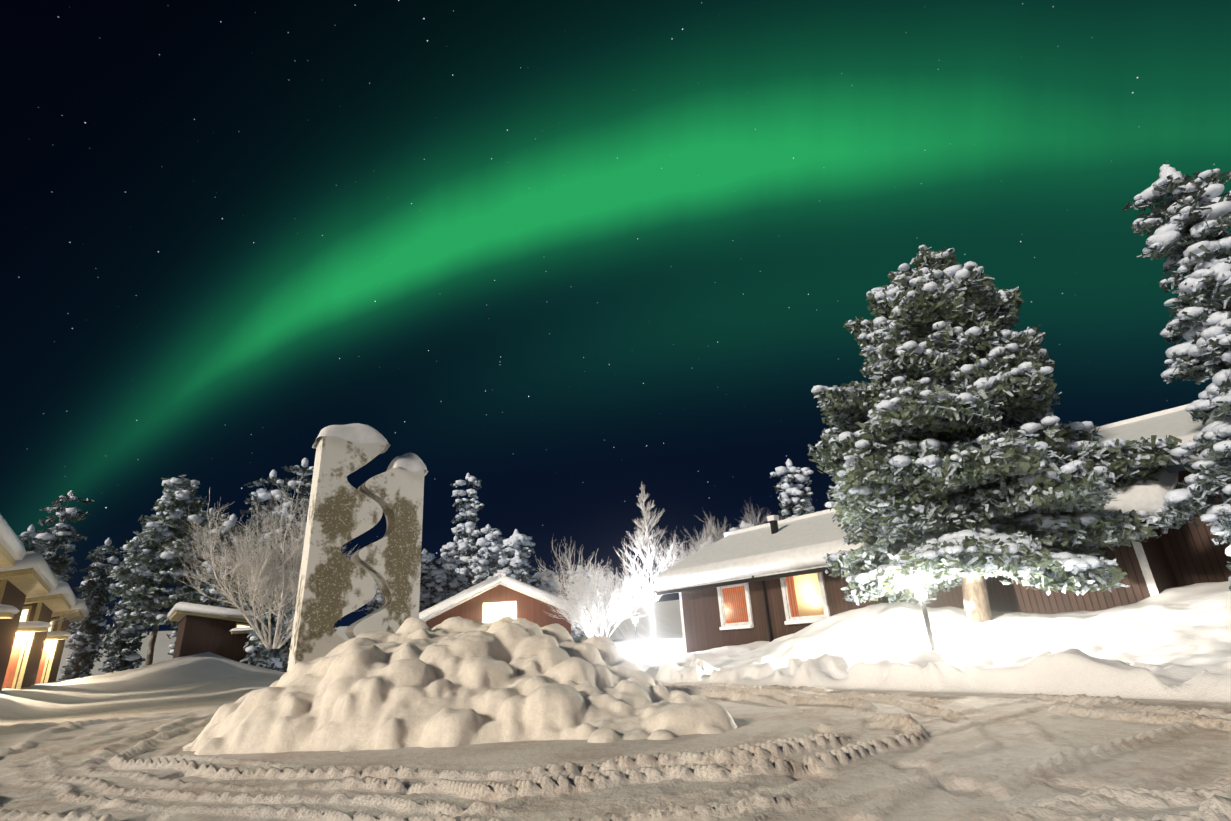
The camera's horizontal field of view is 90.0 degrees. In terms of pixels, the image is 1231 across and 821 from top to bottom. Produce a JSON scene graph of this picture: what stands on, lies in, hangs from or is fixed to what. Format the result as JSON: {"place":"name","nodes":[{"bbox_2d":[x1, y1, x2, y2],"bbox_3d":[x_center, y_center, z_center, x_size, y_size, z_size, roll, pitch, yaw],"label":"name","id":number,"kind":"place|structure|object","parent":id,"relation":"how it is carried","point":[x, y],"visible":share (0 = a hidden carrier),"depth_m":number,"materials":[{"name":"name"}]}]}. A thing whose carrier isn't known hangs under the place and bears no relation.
{"place":"outdoors","nodes":[
{"label":"outdoors","id":0,"kind":"place"},
{"bbox_2d":[0,581,1230,820],"bbox_3d":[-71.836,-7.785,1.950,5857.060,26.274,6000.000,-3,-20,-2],"label":"snow ground","id":1,"kind":"structure","parent":0,"point":[882,711],"depth_m":4.92,"materials":[{"name":"white snow"}]},
{"bbox_2d":[0,514,25,567],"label":"snowy roof","id":2,"kind":"structure","parent":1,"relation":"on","point":[12,549],"depth_m":14.79,"materials":[{"name":"white snow"}]},
{"bbox_2d":[0,551,57,690],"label":"cabin","id":3,"kind":"object","parent":1,"relation":"on","point":[30,573],"visible":1,"depth_m":18.65,"materials":[{"name":"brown wood"}]},
{"bbox_2d":[18,524,49,553],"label":"spruce","id":4,"kind":"object","parent":1,"relation":"on","point":[24,536],"visible":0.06,"depth_m":53.63,"materials":[{"name":"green plant"}]},
{"bbox_2d":[2,581,76,688],"bbox_3d":[-25.470,8.721,22.915,7.416,4.036,6.457,12,-25,-35],"label":"cabin","id":5,"kind":"object","parent":1,"relation":"on","point":[34,625],"visible":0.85,"depth_m":22.98,"materials":[{"name":"brown wood"}]},
{"bbox_2d":[35,598,88,683],"bbox_3d":[-29.883,11.174,28.733,7.416,4.036,6.457,12,-25,-35],"label":"cabin","id":6,"kind":"object","parent":1,"relation":"on","point":[48,669],"visible":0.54,"depth_m":28.78,"materials":[{"name":"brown wood"}]},
{"bbox_2d":[34,490,94,581],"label":"spruce","id":7,"kind":"object","parent":1,"relation":"on","point":[55,560],"visible":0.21,"depth_m":48.63,"materials":[{"name":"green plant"}]},
{"bbox_2d":[47,579,84,636],"bbox_3d":[-27.502,9.820,27.791,5.464,4.146,4.430,13,-26,-38],"label":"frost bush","id":8,"kind":"object","parent":1,"relation":"on","point":[60,632],"visible":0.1,"depth_m":28.55,"materials":[{"name":"grey plant"}]},
{"bbox_2d":[59,537,124,679],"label":"spruce","id":9,"kind":"object","parent":1,"relation":"on","point":[84,654],"visible":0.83,"depth_m":56.11,"materials":[{"name":"green plant"}]},
{"bbox_2d":[97,577,160,672],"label":"spruce","id":10,"kind":"object","parent":1,"relation":"on","point":[124,644],"visible":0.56,"depth_m":47.68,"materials":[{"name":"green plant"}]},
{"bbox_2d":[105,474,210,665],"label":"spruce","id":11,"kind":"object","parent":1,"relation":"on","point":[150,562],"visible":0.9,"depth_m":44.16,"materials":[{"name":"green plant"}]},
{"bbox_2d":[166,508,229,655],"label":"spruce","id":12,"kind":"object","parent":1,"relation":"on","point":[175,631],"visible":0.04,"depth_m":50.22,"materials":[{"name":"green plant"}]},
{"bbox_2d":[195,514,251,608],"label":"spruce","id":13,"kind":"object","parent":1,"relation":"on","point":[210,588],"visible":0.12,"depth_m":41.99,"materials":[{"name":"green plant"}]},
{"bbox_2d":[167,602,292,663],"bbox_3d":[-24.633,14.762,39.841,7.395,4.134,7.468,12,-25,-35],"label":"cabin","id":14,"kind":"object","parent":1,"relation":"on","point":[222,631],"visible":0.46,"depth_m":36.90,"materials":[{"name":"brown wood"}]},
{"bbox_2d":[230,470,291,654],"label":"spruce","id":15,"kind":"object","parent":1,"relation":"on","point":[262,495],"visible":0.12,"depth_m":41.64,"materials":[{"name":"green plant"}]},
{"bbox_2d":[160,477,379,649],"bbox_3d":[-7.892,3.536,14.735,4.564,4.056,4.495,-3,-20,-2],"label":"bare tree","id":16,"kind":"object","parent":1,"relation":"on","point":[254,579],"visible":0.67,"depth_m":14.48,"materials":[{"name":"grey plant"}]},
{"bbox_2d":[239,507,305,671],"bbox_3d":[-20.656,10.982,37.148,3.334,10.467,3.624,-3,-20,-2],"label":"spruce","id":17,"kind":"object","parent":1,"relation":"on","point":[263,656],"visible":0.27,"depth_m":36.14,"materials":[{"name":"green plant"}]},
{"bbox_2d":[270,458,313,670],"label":"spruce","id":18,"kind":"object","parent":1,"relation":"on","point":[304,487],"visible":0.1,"depth_m":41.80,"materials":[{"name":"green plant"}]},
{"bbox_2d":[333,541,351,631],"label":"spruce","id":19,"kind":"object","parent":1,"relation":"on","point":[336,624],"depth_m":59.28,"materials":[{"name":"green plant"}]},
{"bbox_2d":[287,436,423,671],"bbox_3d":[-3.674,2.355,8.918,1.620,4.050,0.420,12,-25,-35],"label":"stone sculpture","id":20,"kind":"object","parent":1,"relation":"on","point":[335,584],"visible":0.73,"depth_m":8.86,"materials":[{"name":"grey stone"}]},
{"bbox_2d":[312,423,389,453],"bbox_3d":[-4.041,0.378,9.461,1.014,0.410,0.520,12,-25,-35],"label":"sculpture snow cap","id":21,"kind":"object","parent":20,"relation":"attached to","point":[359,433],"visible":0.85,"depth_m":9.30,"materials":[{"name":"white snow"}]},
{"bbox_2d":[387,453,427,475],"bbox_3d":[-3.339,0.854,9.826,0.545,0.390,0.520,12,-25,-35],"label":"sculpture snow cap","id":22,"kind":"object","parent":20,"relation":"attached to","point":[411,462],"visible":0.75,"depth_m":9.65,"materials":[{"name":"white snow"}]},
{"bbox_2d":[366,578,382,614],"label":"spruce","id":23,"kind":"object","parent":1,"relation":"on","point":[378,601],"visible":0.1,"depth_m":58.26,"materials":[{"name":"grey plant"}]},
{"bbox_2d":[419,549,439,612],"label":"spruce","id":24,"kind":"object","parent":1,"relation":"on","point":[427,583],"visible":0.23,"depth_m":47.30,"materials":[{"name":"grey plant"}]},
{"bbox_2d":[423,554,467,607],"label":"spruce","id":25,"kind":"object","parent":1,"relation":"on","point":[448,578],"visible":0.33,"depth_m":47.51,"materials":[{"name":"grey plant"}]},
{"bbox_2d":[440,535,470,559],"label":"spruce","id":26,"kind":"object","parent":1,"relation":"on","point":[447,550],"visible":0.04,"depth_m":60.02,"materials":[{"name":"white plant"}]},
{"bbox_2d":[182,616,736,755],"bbox_3d":[-2.199,3.414,8.167,9.985,1.282,10.000,-3,-20,-2],"label":"snow mound","id":27,"kind":"object","parent":1,"relation":"on","point":[448,682],"visible":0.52,"depth_m":6.15,"materials":[{"name":"white snow"}]},
{"bbox_2d":[449,473,483,591],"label":"spruce","id":28,"kind":"object","parent":1,"relation":"on","point":[469,508],"visible":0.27,"depth_m":57.12,"materials":[{"name":"white plant"}]},
{"bbox_2d":[467,524,504,585],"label":"spruce","id":29,"kind":"object","parent":1,"relation":"on","point":[488,553],"visible":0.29,"depth_m":53.31,"materials":[{"name":"white plant"}]},
{"bbox_2d":[419,569,578,634],"bbox_3d":[-7.567,13.301,40.759,9.666,5.642,9.315,0,-21,-9],"label":"cabin","id":30,"kind":"object","parent":1,"relation":"on","point":[499,594],"visible":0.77,"depth_m":37.07,"materials":[{"name":"red wood"}]},
{"bbox_2d":[497,529,534,586],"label":"spruce","id":31,"kind":"object","parent":1,"relation":"on","point":[518,567],"visible":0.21,"depth_m":51.32,"materials":[{"name":"white plant"}]},
{"bbox_2d":[531,569,562,597],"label":"spruce","id":32,"kind":"object","parent":1,"relation":"on","point":[539,583],"visible":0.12,"depth_m":57.36,"materials":[{"name":"grey plant"}]},
{"bbox_2d":[564,566,595,638],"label":"spruce","id":33,"kind":"object","parent":1,"relation":"on","point":[575,633],"visible":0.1,"depth_m":65.66,"materials":[{"name":"white plant"}]},
{"bbox_2d":[534,539,652,637],"bbox_3d":[-0.856,6.853,23.524,4.653,4.549,5.096,-3,-20,-2],"label":"frosted bush","id":34,"kind":"object","parent":1,"relation":"on","point":[594,597],"visible":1,"depth_m":22.79,"materials":[{"name":"white plant"}]},
{"bbox_2d":[632,617,637,646],"bbox_3d":[0.786,8.600,23.933,0.300,1.095,0.300,-3,-20,-2],"label":"lamp post","id":35,"kind":"object","parent":1,"relation":"on","point":[634,620],"visible":0.94,"depth_m":23.94,"materials":[{"name":"metal"}]},
{"bbox_2d":[608,485,684,637],"bbox_3d":[1.368,6.023,25.363,3.788,6.325,3.422,-3,-20,-2],"label":"frosted tree","id":36,"kind":"object","parent":1,"relation":"on","point":[649,561],"visible":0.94,"depth_m":25.29,"materials":[{"name":"white plant"}]},
{"bbox_2d":[655,508,747,566],"bbox_3d":[4.865,7.688,33.372,5.511,5.421,6.415,-20,-26,37],"label":"bare tree","id":37,"kind":"object","parent":1,"relation":"on","point":[694,551],"visible":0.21,"depth_m":33.14,"materials":[{"name":"grey plant"}]},
{"bbox_2d":[687,500,782,554],"bbox_3d":[7.628,8.025,35.283,7.082,6.015,6.253,-3,-20,-2],"label":"bare tree","id":38,"kind":"object","parent":1,"relation":"on","point":[752,514],"visible":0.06,"depth_m":35.50,"materials":[{"name":"grey plant"}]},
{"bbox_2d":[726,521,752,532],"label":"spruce","id":39,"kind":"object","parent":1,"relation":"on","point":[737,528],"depth_m":49.56,"materials":[{"name":"white plant"}]},
{"bbox_2d":[770,459,818,519],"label":"spruce","id":40,"kind":"object","parent":1,"relation":"on","point":[788,498],"visible":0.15,"depth_m":45.52,"materials":[{"name":"white plant"}]},
{"bbox_2d":[654,469,1177,652],"bbox_3d":[8.854,4.736,18.629,8.140,4.549,14.348,12,-25,-35],"label":"cabin","id":41,"kind":"object","parent":1,"relation":"on","point":[772,580],"visible":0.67,"depth_m":17.64,"materials":[{"name":"brown wood"}]},
{"bbox_2d":[913,587,936,650],"bbox_3d":[5.310,3.622,10.475,0.270,1.178,0.270,-3,-20,-2],"label":"lamp post","id":42,"kind":"object","parent":1,"relation":"on","point":[921,594],"visible":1,"depth_m":10.50,"materials":[{"name":"white metal"}]},
{"bbox_2d":[807,245,1189,622],"bbox_3d":[7.532,0.303,13.837,6.611,9.097,6.857,-3,-20,-2],"label":"pine tree","id":43,"kind":"object","parent":1,"relation":"on","point":[964,448],"visible":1,"depth_m":11.71,"materials":[{"name":"green plant"}]},
{"bbox_2d":[1087,403,1230,586],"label":"building","id":44,"kind":"structure","parent":1,"relation":"on","point":[1194,554],"depth_m":12.23,"materials":[{"name":"brown wood"}]},
{"bbox_2d":[1121,164,1230,590],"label":"spruce tree","id":45,"kind":"object","parent":1,"relation":"on","point":[1188,221],"visible":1,"depth_m":10.78,"materials":[{"name":"green plant"}]},
{"bbox_2d":[0,0,1230,634],"label":"sky","id":46,"kind":"structure","parent":0,"point":[569,258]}
]}

